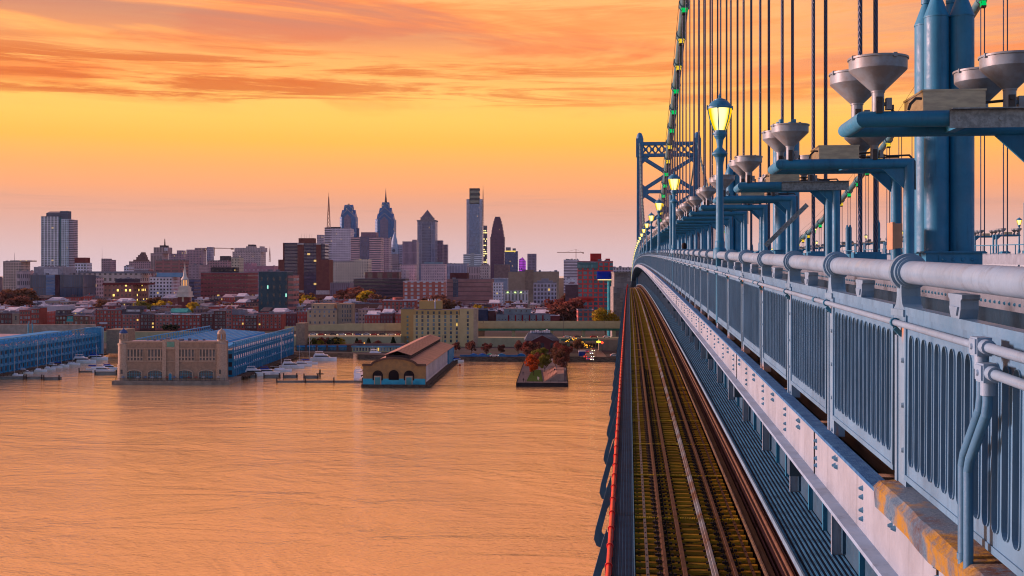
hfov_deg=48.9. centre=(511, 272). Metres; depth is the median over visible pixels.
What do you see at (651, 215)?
lantern post
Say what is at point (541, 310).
row house
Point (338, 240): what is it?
grid office
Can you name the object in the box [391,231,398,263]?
clock tower
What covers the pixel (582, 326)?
highway viaduct
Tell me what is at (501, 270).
blank brown hall
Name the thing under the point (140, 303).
tree
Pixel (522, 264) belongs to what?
purple tower
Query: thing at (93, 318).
brick house
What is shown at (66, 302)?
row house
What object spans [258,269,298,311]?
teal tower
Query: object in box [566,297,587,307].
tree
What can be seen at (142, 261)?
art deco block
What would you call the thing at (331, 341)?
tree
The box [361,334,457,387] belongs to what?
pier warehouse
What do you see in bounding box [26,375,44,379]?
floating dock
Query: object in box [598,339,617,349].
stone ramp
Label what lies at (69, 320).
brick house
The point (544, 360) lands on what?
tree
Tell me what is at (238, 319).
brick house
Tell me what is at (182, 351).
window
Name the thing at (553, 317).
red end house
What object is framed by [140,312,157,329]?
brick house
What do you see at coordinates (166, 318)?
brick house
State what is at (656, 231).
light gantry
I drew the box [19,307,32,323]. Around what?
brick house
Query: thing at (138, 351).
window
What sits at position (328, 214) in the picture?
lattice mast
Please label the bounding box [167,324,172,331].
tree
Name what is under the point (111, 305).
row house
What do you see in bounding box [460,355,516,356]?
quay banner
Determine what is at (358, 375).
motor yacht
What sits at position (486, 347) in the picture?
tree
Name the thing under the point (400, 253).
slab office
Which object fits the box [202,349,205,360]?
window
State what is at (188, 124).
sky
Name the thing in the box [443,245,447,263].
office tower
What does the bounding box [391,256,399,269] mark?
civic block
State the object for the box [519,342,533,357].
tree
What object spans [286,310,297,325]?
row house
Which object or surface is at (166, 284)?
white grid block
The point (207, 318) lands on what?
brick house
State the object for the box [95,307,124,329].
brick house
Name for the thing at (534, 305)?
row house
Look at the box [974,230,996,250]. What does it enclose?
light gantry
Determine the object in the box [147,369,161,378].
arched window
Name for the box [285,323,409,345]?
highway embankment
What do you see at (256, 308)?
row house
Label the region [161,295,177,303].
row house
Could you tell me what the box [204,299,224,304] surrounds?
row house
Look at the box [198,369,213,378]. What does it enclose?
arched window
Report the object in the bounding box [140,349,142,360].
window
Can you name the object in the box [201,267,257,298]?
red office
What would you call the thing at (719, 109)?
lantern post
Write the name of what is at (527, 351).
tree
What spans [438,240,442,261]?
office tower
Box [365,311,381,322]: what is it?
row house
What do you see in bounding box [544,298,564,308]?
tree
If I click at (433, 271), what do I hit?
building
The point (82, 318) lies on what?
brick house
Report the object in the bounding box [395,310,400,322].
row house
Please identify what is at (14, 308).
row house
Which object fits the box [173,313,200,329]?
brick house
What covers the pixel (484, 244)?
tower under construction
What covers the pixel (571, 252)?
tower crane
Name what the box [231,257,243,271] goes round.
olive block
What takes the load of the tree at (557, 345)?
on the park pier
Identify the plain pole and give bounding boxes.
[669,195,676,254]
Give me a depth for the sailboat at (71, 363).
583.21 m
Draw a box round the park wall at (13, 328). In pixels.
[0,324,95,333]
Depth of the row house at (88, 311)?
929.27 m
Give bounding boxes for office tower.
[169,250,186,259]
[186,248,206,264]
[207,247,213,259]
[317,235,324,243]
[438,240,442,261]
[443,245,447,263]
[527,254,536,270]
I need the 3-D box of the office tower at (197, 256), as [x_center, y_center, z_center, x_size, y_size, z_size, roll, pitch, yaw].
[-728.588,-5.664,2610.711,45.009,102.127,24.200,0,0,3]
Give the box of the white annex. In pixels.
[75,258,91,272]
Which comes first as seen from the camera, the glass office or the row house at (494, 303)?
the row house at (494, 303)
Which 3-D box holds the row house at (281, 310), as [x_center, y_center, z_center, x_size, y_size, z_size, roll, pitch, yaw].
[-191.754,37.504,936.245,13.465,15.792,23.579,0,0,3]
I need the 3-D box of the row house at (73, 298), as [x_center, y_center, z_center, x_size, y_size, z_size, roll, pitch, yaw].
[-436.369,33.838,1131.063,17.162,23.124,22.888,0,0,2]
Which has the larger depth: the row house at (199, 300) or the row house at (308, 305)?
the row house at (199, 300)
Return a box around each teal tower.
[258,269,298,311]
[577,253,612,311]
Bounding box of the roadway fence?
[843,244,1023,253]
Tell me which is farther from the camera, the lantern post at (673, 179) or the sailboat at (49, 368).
the sailboat at (49, 368)
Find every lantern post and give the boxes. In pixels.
[642,228,645,252]
[644,222,648,252]
[648,212,654,268]
[654,200,662,252]
[667,172,680,284]
[706,93,732,322]
[1016,217,1021,266]
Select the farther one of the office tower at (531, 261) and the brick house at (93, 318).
the office tower at (531, 261)
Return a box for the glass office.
[30,273,95,296]
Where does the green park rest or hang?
on the ground
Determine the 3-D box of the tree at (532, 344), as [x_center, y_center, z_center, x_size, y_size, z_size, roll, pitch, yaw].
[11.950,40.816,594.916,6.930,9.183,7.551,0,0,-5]
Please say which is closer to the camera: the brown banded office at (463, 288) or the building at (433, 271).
the brown banded office at (463, 288)
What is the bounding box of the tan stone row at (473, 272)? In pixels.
[467,266,479,278]
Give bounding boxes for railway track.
[629,287,760,575]
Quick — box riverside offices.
[295,344,351,350]
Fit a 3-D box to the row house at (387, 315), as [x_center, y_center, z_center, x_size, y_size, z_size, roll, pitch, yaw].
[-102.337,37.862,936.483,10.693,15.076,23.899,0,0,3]
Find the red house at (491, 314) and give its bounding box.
[488,308,495,320]
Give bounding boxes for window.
[126,369,142,378]
[127,349,129,360]
[130,349,132,360]
[133,349,136,360]
[137,349,139,360]
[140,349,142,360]
[147,349,150,360]
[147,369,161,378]
[151,349,153,360]
[154,349,156,360]
[157,349,160,360]
[179,369,192,378]
[181,349,184,360]
[185,349,187,360]
[188,349,190,360]
[191,349,194,360]
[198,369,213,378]
[199,349,201,360]
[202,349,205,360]
[206,349,208,360]
[209,349,211,360]
[212,349,215,360]
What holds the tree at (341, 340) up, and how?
on the ground
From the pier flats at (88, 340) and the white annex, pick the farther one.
the white annex
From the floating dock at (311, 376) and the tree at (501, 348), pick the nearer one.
the floating dock at (311, 376)
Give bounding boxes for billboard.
[597,271,615,335]
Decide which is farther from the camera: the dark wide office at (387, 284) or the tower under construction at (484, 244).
the tower under construction at (484, 244)
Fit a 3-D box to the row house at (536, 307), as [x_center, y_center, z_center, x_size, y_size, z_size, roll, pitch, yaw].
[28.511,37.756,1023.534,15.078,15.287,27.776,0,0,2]
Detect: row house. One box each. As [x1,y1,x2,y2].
[0,307,23,312]
[30,301,52,304]
[38,295,57,300]
[45,297,69,303]
[47,311,55,323]
[60,299,68,304]
[64,295,82,300]
[69,300,87,304]
[71,308,84,314]
[74,301,95,305]
[79,309,95,314]
[83,293,96,300]
[92,295,112,299]
[102,302,120,308]
[114,298,135,302]
[120,301,135,305]
[151,306,160,310]
[155,308,171,312]
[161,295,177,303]
[161,303,181,307]
[194,306,209,313]
[195,297,209,303]
[199,303,214,307]
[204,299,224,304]
[208,303,226,308]
[220,294,236,302]
[234,299,252,305]
[235,293,248,301]
[238,304,258,310]
[243,296,258,300]
[246,300,258,305]
[258,307,273,312]
[273,308,290,312]
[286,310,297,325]
[297,303,305,310]
[297,309,306,322]
[301,300,315,304]
[303,303,313,309]
[323,296,334,301]
[334,297,347,302]
[344,299,361,302]
[355,308,359,322]
[358,306,374,322]
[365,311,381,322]
[367,297,381,302]
[375,305,381,311]
[380,309,396,322]
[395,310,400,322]
[469,302,486,307]
[484,304,492,308]
[488,300,500,307]
[511,301,527,307]
[529,302,540,308]
[535,306,547,310]
[536,309,548,312]
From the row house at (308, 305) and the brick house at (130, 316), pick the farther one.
the row house at (308, 305)
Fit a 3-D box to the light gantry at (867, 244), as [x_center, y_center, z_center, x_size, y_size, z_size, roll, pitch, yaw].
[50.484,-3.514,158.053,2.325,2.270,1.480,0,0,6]
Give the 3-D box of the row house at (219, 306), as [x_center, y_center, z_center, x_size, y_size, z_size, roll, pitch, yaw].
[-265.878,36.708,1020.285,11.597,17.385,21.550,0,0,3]
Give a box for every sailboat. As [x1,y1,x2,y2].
[5,348,23,375]
[30,341,46,371]
[41,341,55,369]
[55,342,68,366]
[64,343,79,364]
[86,345,96,369]
[270,344,291,371]
[301,337,317,363]
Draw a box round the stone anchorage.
[610,272,633,336]
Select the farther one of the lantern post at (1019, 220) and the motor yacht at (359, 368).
the motor yacht at (359, 368)
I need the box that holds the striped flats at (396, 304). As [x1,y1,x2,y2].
[382,297,417,311]
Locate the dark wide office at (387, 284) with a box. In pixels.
[354,272,408,298]
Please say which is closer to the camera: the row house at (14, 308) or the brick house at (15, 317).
the brick house at (15, 317)
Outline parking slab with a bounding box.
[463,253,481,265]
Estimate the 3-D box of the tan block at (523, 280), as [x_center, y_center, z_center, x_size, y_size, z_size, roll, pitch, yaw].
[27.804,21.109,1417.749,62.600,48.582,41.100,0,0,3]
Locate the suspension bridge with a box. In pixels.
[611,0,1023,575]
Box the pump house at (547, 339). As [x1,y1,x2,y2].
[524,329,559,351]
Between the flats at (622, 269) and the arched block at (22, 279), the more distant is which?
the flats at (622, 269)
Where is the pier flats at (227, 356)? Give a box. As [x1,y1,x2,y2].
[112,326,301,384]
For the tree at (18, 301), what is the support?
on the ground
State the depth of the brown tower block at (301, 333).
650.00 m
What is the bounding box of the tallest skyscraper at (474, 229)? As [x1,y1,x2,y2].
[466,188,482,263]
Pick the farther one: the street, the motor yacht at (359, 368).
the street
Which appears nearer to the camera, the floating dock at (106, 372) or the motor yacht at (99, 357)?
the floating dock at (106, 372)
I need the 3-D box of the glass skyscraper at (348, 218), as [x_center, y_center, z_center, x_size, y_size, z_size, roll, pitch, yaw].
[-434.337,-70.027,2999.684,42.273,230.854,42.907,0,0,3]
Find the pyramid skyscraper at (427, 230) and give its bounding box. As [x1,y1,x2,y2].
[417,210,437,280]
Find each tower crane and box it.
[214,247,233,255]
[557,249,583,253]
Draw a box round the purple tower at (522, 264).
[519,257,525,270]
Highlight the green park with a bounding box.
[104,332,196,341]
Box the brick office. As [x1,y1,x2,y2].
[103,283,154,300]
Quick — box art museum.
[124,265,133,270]
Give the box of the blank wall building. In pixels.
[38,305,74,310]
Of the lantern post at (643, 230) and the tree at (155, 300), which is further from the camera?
the tree at (155, 300)
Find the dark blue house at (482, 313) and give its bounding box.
[478,306,488,320]
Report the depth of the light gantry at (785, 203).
30.29 m
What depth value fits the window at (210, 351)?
482.82 m
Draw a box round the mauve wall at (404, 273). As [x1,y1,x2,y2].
[387,269,408,277]
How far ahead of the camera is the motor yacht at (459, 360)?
599.03 m
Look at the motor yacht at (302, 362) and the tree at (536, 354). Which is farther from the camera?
the motor yacht at (302, 362)
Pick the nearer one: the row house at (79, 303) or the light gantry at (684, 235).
the light gantry at (684, 235)
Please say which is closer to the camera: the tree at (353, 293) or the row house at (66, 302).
the row house at (66, 302)
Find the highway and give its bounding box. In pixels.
[478,337,617,346]
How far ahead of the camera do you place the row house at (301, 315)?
924.88 m
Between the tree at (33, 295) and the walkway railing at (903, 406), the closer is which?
the walkway railing at (903, 406)
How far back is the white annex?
1900.12 m
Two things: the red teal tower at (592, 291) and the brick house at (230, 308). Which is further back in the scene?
the red teal tower at (592, 291)
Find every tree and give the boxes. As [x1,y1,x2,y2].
[0,291,17,304]
[2,288,30,297]
[3,288,40,300]
[3,295,35,306]
[92,299,109,306]
[133,300,150,309]
[145,297,166,304]
[151,300,171,307]
[161,324,168,329]
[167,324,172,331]
[186,302,199,312]
[299,292,314,299]
[299,295,315,300]
[308,338,317,343]
[317,337,329,343]
[326,337,339,343]
[333,294,349,300]
[334,338,346,343]
[336,286,363,296]
[345,288,375,298]
[356,290,373,301]
[364,293,391,301]
[418,294,450,307]
[434,297,461,308]
[452,342,460,349]
[465,340,476,353]
[473,304,486,307]
[481,343,492,354]
[497,344,504,352]
[503,300,522,304]
[514,340,523,350]
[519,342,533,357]
[523,347,538,356]
[524,354,536,367]
[527,359,539,375]
[528,341,540,349]
[531,347,549,357]
[532,352,544,364]
[537,354,551,368]
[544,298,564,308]
[545,305,576,320]
[548,347,563,365]
[549,300,588,319]
[552,350,565,364]
[553,341,565,348]
[554,349,569,361]
[556,357,567,367]
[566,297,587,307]
[566,346,572,354]
[573,338,583,352]
[591,307,619,334]
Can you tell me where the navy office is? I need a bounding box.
[189,279,200,301]
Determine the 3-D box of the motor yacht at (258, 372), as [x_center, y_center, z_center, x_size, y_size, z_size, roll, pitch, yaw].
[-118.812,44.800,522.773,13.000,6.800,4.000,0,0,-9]
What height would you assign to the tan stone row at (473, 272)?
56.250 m
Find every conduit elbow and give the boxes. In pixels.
[957,336,1023,563]
[963,362,1023,568]
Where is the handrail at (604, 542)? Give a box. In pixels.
[593,284,627,575]
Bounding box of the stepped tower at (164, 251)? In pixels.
[151,239,171,276]
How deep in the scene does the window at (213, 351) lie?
482.82 m
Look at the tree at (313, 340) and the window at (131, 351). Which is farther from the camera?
the tree at (313, 340)
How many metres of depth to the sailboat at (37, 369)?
544.38 m
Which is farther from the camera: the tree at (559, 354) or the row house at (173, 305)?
the row house at (173, 305)
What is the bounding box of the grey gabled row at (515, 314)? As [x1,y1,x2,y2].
[496,308,550,320]
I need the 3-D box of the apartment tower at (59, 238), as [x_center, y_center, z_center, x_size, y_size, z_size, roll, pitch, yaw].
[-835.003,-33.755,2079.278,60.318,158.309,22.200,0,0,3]
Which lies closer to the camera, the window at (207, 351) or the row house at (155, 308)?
the window at (207, 351)
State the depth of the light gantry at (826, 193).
24.10 m
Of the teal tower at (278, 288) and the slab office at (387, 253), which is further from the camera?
the slab office at (387, 253)
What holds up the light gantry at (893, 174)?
on the suspension bridge
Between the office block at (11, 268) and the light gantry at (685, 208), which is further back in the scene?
the office block at (11, 268)
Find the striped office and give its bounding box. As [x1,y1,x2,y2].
[351,232,383,271]
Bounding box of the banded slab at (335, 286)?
[330,282,353,295]
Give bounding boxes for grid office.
[325,227,353,260]
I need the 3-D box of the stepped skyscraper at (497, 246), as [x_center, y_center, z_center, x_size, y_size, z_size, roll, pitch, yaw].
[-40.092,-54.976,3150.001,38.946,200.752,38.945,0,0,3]
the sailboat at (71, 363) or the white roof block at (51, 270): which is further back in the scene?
the white roof block at (51, 270)
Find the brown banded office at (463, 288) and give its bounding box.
[447,273,493,304]
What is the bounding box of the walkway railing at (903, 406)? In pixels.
[633,249,1023,575]
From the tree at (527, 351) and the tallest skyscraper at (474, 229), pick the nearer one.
the tree at (527, 351)
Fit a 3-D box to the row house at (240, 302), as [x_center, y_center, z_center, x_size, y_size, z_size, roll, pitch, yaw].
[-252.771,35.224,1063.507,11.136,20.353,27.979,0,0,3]
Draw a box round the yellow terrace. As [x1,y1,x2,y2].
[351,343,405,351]
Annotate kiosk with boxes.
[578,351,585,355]
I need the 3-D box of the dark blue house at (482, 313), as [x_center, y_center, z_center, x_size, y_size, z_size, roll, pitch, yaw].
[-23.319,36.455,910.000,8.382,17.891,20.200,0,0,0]
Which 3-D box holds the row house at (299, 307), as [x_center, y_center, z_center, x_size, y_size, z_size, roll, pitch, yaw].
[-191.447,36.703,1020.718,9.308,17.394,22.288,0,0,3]
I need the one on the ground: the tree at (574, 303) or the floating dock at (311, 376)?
the tree at (574, 303)
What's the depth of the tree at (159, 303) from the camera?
1016.99 m
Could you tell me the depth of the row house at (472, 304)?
1049.80 m
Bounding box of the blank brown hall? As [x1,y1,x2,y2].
[494,264,509,277]
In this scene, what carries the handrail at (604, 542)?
attached to the suspension bridge
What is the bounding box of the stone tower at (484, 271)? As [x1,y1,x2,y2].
[480,264,490,278]
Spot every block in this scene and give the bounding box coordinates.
[3,253,36,290]
[16,270,33,291]
[34,266,75,274]
[70,271,158,297]
[96,276,103,296]
[101,259,115,270]
[129,252,150,268]
[134,268,152,276]
[150,273,182,297]
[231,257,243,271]
[232,244,266,265]
[244,263,277,293]
[296,322,307,350]
[355,302,381,308]
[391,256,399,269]
[400,264,416,280]
[493,282,502,304]
[508,270,558,307]
[534,278,556,303]
[564,259,578,292]
[565,277,576,283]
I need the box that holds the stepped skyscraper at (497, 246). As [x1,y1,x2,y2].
[490,217,504,278]
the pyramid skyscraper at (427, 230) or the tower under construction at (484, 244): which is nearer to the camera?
the pyramid skyscraper at (427, 230)
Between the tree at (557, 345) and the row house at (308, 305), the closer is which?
the tree at (557, 345)
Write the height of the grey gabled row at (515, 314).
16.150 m
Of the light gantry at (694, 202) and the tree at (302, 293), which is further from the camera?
the tree at (302, 293)
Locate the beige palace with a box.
[333,259,371,282]
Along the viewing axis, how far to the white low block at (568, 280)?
1249.80 m
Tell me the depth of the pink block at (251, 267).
1899.05 m
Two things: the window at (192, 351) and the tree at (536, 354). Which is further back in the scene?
the tree at (536, 354)
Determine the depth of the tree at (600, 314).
758.30 m
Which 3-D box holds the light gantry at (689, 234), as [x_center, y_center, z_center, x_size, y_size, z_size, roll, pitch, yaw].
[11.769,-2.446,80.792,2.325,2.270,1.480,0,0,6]
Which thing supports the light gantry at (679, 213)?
on the suspension bridge
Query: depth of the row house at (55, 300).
1088.04 m
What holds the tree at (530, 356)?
on the park pier
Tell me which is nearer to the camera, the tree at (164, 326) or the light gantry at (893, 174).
the light gantry at (893, 174)
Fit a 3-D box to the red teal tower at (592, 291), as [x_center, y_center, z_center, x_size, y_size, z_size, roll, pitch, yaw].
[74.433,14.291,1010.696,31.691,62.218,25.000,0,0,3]
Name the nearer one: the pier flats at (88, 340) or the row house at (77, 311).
the pier flats at (88, 340)
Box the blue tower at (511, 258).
[505,247,517,270]
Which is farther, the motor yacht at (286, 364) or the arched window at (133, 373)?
the motor yacht at (286, 364)
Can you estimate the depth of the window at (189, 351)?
482.82 m
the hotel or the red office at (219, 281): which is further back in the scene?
the red office at (219, 281)
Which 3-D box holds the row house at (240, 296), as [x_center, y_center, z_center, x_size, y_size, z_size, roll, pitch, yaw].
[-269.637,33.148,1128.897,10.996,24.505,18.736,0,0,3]
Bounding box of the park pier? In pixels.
[516,359,567,386]
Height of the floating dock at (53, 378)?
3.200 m
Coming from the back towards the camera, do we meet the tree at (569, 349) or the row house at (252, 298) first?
the row house at (252, 298)
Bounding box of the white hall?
[504,290,527,302]
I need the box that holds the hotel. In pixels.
[401,299,477,346]
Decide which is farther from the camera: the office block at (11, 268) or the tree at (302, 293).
the office block at (11, 268)
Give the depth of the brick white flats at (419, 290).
1099.02 m
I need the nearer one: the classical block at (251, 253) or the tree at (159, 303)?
the tree at (159, 303)
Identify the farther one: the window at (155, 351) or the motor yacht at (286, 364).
the motor yacht at (286, 364)
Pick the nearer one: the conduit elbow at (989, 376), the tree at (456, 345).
the conduit elbow at (989, 376)
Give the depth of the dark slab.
1299.78 m
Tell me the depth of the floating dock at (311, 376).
510.14 m
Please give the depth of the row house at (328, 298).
1088.57 m
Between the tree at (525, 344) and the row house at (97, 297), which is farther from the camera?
the row house at (97, 297)
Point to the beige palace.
(347, 271)
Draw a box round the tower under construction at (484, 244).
[483,226,486,263]
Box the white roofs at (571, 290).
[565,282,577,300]
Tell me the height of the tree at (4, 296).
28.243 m
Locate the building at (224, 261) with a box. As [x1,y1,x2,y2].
[207,256,230,271]
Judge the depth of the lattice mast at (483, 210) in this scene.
3238.29 m
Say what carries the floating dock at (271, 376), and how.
on the river
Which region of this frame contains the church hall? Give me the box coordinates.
[171,308,191,313]
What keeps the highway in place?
on the ground
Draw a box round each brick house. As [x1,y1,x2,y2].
[0,310,15,323]
[12,311,19,323]
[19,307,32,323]
[30,305,46,323]
[55,310,74,323]
[66,316,72,323]
[73,313,89,323]
[89,313,95,323]
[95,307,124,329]
[122,306,146,329]
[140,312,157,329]
[155,311,179,329]
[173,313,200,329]
[200,311,213,329]
[214,308,225,329]
[226,305,234,328]
[232,309,247,329]
[244,312,258,329]
[257,311,285,329]
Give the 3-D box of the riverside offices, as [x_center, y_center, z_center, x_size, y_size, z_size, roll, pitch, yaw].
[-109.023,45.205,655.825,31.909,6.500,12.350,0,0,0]
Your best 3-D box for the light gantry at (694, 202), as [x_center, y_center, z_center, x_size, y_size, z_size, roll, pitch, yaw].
[7.884,-1.756,43.313,2.325,2.270,1.480,0,0,6]
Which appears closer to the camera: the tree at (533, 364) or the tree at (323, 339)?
the tree at (533, 364)
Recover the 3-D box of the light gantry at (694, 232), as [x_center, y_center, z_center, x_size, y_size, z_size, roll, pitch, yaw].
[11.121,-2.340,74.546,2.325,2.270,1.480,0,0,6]
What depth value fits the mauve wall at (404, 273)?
1699.10 m
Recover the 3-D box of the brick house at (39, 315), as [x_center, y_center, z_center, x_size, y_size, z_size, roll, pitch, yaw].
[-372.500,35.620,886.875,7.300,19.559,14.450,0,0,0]
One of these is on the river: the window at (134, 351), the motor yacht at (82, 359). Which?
the motor yacht at (82, 359)
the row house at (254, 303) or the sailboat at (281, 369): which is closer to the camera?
the sailboat at (281, 369)
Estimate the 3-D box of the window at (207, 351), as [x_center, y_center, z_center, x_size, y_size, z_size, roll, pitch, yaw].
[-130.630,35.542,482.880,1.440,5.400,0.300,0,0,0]
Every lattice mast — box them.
[327,197,330,227]
[482,198,483,222]
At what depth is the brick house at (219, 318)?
880.00 m
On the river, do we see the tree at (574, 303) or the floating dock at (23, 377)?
the floating dock at (23, 377)
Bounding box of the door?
[168,372,171,379]
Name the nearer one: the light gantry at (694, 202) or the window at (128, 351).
the light gantry at (694, 202)
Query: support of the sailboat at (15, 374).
on the river
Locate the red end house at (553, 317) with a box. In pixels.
[550,314,559,320]
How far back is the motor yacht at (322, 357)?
612.35 m
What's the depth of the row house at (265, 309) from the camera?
930.89 m
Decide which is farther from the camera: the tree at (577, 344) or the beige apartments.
the beige apartments
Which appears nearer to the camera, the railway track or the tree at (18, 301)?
the railway track
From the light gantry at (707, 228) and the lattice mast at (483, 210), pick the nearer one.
the light gantry at (707, 228)
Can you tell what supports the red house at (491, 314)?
on the ground
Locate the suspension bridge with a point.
(809, 493)
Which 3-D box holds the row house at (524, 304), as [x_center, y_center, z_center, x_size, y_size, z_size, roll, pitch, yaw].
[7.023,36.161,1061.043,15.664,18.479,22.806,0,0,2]
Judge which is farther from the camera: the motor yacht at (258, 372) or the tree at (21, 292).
the tree at (21, 292)
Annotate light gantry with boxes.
[648,235,667,248]
[652,230,676,245]
[654,228,679,248]
[656,226,682,248]
[660,222,692,248]
[660,225,686,248]
[662,220,697,248]
[665,217,703,248]
[676,209,715,229]
[676,215,711,249]
[679,203,732,249]
[686,196,747,250]
[695,187,768,251]
[709,174,808,252]
[729,155,848,255]
[762,122,915,259]
[828,50,1023,161]
[863,239,880,251]
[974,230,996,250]
[991,228,1021,253]
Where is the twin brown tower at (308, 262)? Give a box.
[278,238,332,299]
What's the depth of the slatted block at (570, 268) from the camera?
1499.56 m
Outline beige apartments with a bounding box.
[307,303,354,324]
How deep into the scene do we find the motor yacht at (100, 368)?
540.36 m
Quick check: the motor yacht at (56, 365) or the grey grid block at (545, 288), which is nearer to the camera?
the motor yacht at (56, 365)
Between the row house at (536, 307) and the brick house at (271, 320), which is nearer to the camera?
the brick house at (271, 320)
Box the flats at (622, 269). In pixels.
[613,266,631,271]
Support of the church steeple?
on the ground
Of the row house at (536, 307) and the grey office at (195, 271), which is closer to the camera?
the row house at (536, 307)
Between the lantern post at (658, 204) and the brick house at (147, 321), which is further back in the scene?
the brick house at (147, 321)
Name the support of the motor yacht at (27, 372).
on the river
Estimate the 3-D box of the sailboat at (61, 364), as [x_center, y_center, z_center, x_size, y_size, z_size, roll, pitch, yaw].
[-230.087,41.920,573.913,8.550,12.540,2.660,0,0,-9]
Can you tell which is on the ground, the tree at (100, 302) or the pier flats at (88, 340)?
the tree at (100, 302)
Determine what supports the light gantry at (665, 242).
on the suspension bridge
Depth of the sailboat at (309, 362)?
589.77 m
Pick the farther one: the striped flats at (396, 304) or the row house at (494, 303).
the row house at (494, 303)
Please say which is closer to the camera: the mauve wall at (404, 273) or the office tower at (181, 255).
the mauve wall at (404, 273)
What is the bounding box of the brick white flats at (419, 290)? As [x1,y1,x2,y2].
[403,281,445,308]
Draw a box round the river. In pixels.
[0,276,614,575]
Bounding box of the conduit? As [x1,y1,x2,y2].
[635,256,1022,363]
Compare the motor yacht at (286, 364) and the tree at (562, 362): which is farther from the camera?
the motor yacht at (286, 364)
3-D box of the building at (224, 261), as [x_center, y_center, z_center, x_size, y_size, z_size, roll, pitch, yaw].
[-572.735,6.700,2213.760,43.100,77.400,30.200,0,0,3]
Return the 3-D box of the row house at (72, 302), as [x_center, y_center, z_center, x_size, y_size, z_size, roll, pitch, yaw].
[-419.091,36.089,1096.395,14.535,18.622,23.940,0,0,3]
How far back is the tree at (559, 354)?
522.76 m
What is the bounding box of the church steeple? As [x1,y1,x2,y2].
[176,265,193,307]
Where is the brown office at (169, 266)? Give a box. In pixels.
[155,259,188,285]
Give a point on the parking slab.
(472, 259)
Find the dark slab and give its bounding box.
[115,277,140,282]
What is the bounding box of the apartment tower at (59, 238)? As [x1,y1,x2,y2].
[41,211,77,266]
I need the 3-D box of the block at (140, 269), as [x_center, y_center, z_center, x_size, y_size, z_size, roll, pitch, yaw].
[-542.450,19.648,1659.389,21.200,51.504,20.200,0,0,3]
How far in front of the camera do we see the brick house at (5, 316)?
880.00 m
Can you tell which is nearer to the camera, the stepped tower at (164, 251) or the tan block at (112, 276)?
the tan block at (112, 276)
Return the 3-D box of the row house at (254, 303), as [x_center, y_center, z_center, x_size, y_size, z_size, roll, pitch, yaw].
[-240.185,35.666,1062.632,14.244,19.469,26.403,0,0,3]
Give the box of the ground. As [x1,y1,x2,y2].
[2,278,616,361]
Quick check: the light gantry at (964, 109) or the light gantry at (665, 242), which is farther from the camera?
the light gantry at (665, 242)
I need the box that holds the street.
[578,349,605,356]
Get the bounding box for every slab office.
[384,238,391,271]
[398,244,401,263]
[402,240,418,280]
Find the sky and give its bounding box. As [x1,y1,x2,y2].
[0,0,1023,275]
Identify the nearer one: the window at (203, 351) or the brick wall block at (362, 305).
the window at (203, 351)
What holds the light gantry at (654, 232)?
on the suspension bridge
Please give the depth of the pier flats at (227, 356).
483.00 m
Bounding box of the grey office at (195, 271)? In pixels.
[188,264,208,278]
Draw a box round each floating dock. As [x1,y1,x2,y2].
[0,375,25,379]
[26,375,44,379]
[43,375,61,379]
[94,370,117,374]
[263,373,280,377]
[276,377,362,382]
[283,373,297,377]
[303,374,318,377]
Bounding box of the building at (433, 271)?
[421,262,446,295]
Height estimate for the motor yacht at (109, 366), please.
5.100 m
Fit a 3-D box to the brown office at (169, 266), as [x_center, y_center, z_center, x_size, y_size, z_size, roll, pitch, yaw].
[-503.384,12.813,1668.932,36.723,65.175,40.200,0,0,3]
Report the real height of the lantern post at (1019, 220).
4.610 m
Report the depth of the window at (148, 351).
482.70 m
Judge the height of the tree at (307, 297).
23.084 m
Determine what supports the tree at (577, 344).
on the ground
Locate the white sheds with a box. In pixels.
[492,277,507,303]
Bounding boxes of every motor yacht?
[19,368,32,373]
[48,360,62,367]
[73,354,95,362]
[88,352,107,359]
[92,366,114,371]
[102,363,117,369]
[245,366,269,375]
[260,366,279,373]
[279,359,303,367]
[296,360,311,365]
[310,347,336,360]
[354,367,362,373]
[354,370,362,379]
[453,358,463,362]
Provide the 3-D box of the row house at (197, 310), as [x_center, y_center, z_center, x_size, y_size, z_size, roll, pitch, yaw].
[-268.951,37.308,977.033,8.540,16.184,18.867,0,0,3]
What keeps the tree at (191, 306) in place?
on the ground
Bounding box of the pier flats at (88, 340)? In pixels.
[0,326,134,375]
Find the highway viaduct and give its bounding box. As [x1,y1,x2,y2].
[478,321,619,343]
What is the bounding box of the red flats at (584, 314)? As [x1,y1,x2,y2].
[577,309,593,320]
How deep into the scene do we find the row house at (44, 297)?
1125.83 m
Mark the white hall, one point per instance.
(515, 295)
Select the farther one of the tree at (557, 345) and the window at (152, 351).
the tree at (557, 345)
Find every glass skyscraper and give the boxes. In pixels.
[340,204,357,236]
[375,191,395,243]
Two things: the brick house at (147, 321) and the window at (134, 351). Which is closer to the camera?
the window at (134, 351)
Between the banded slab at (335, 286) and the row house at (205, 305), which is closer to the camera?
the row house at (205, 305)

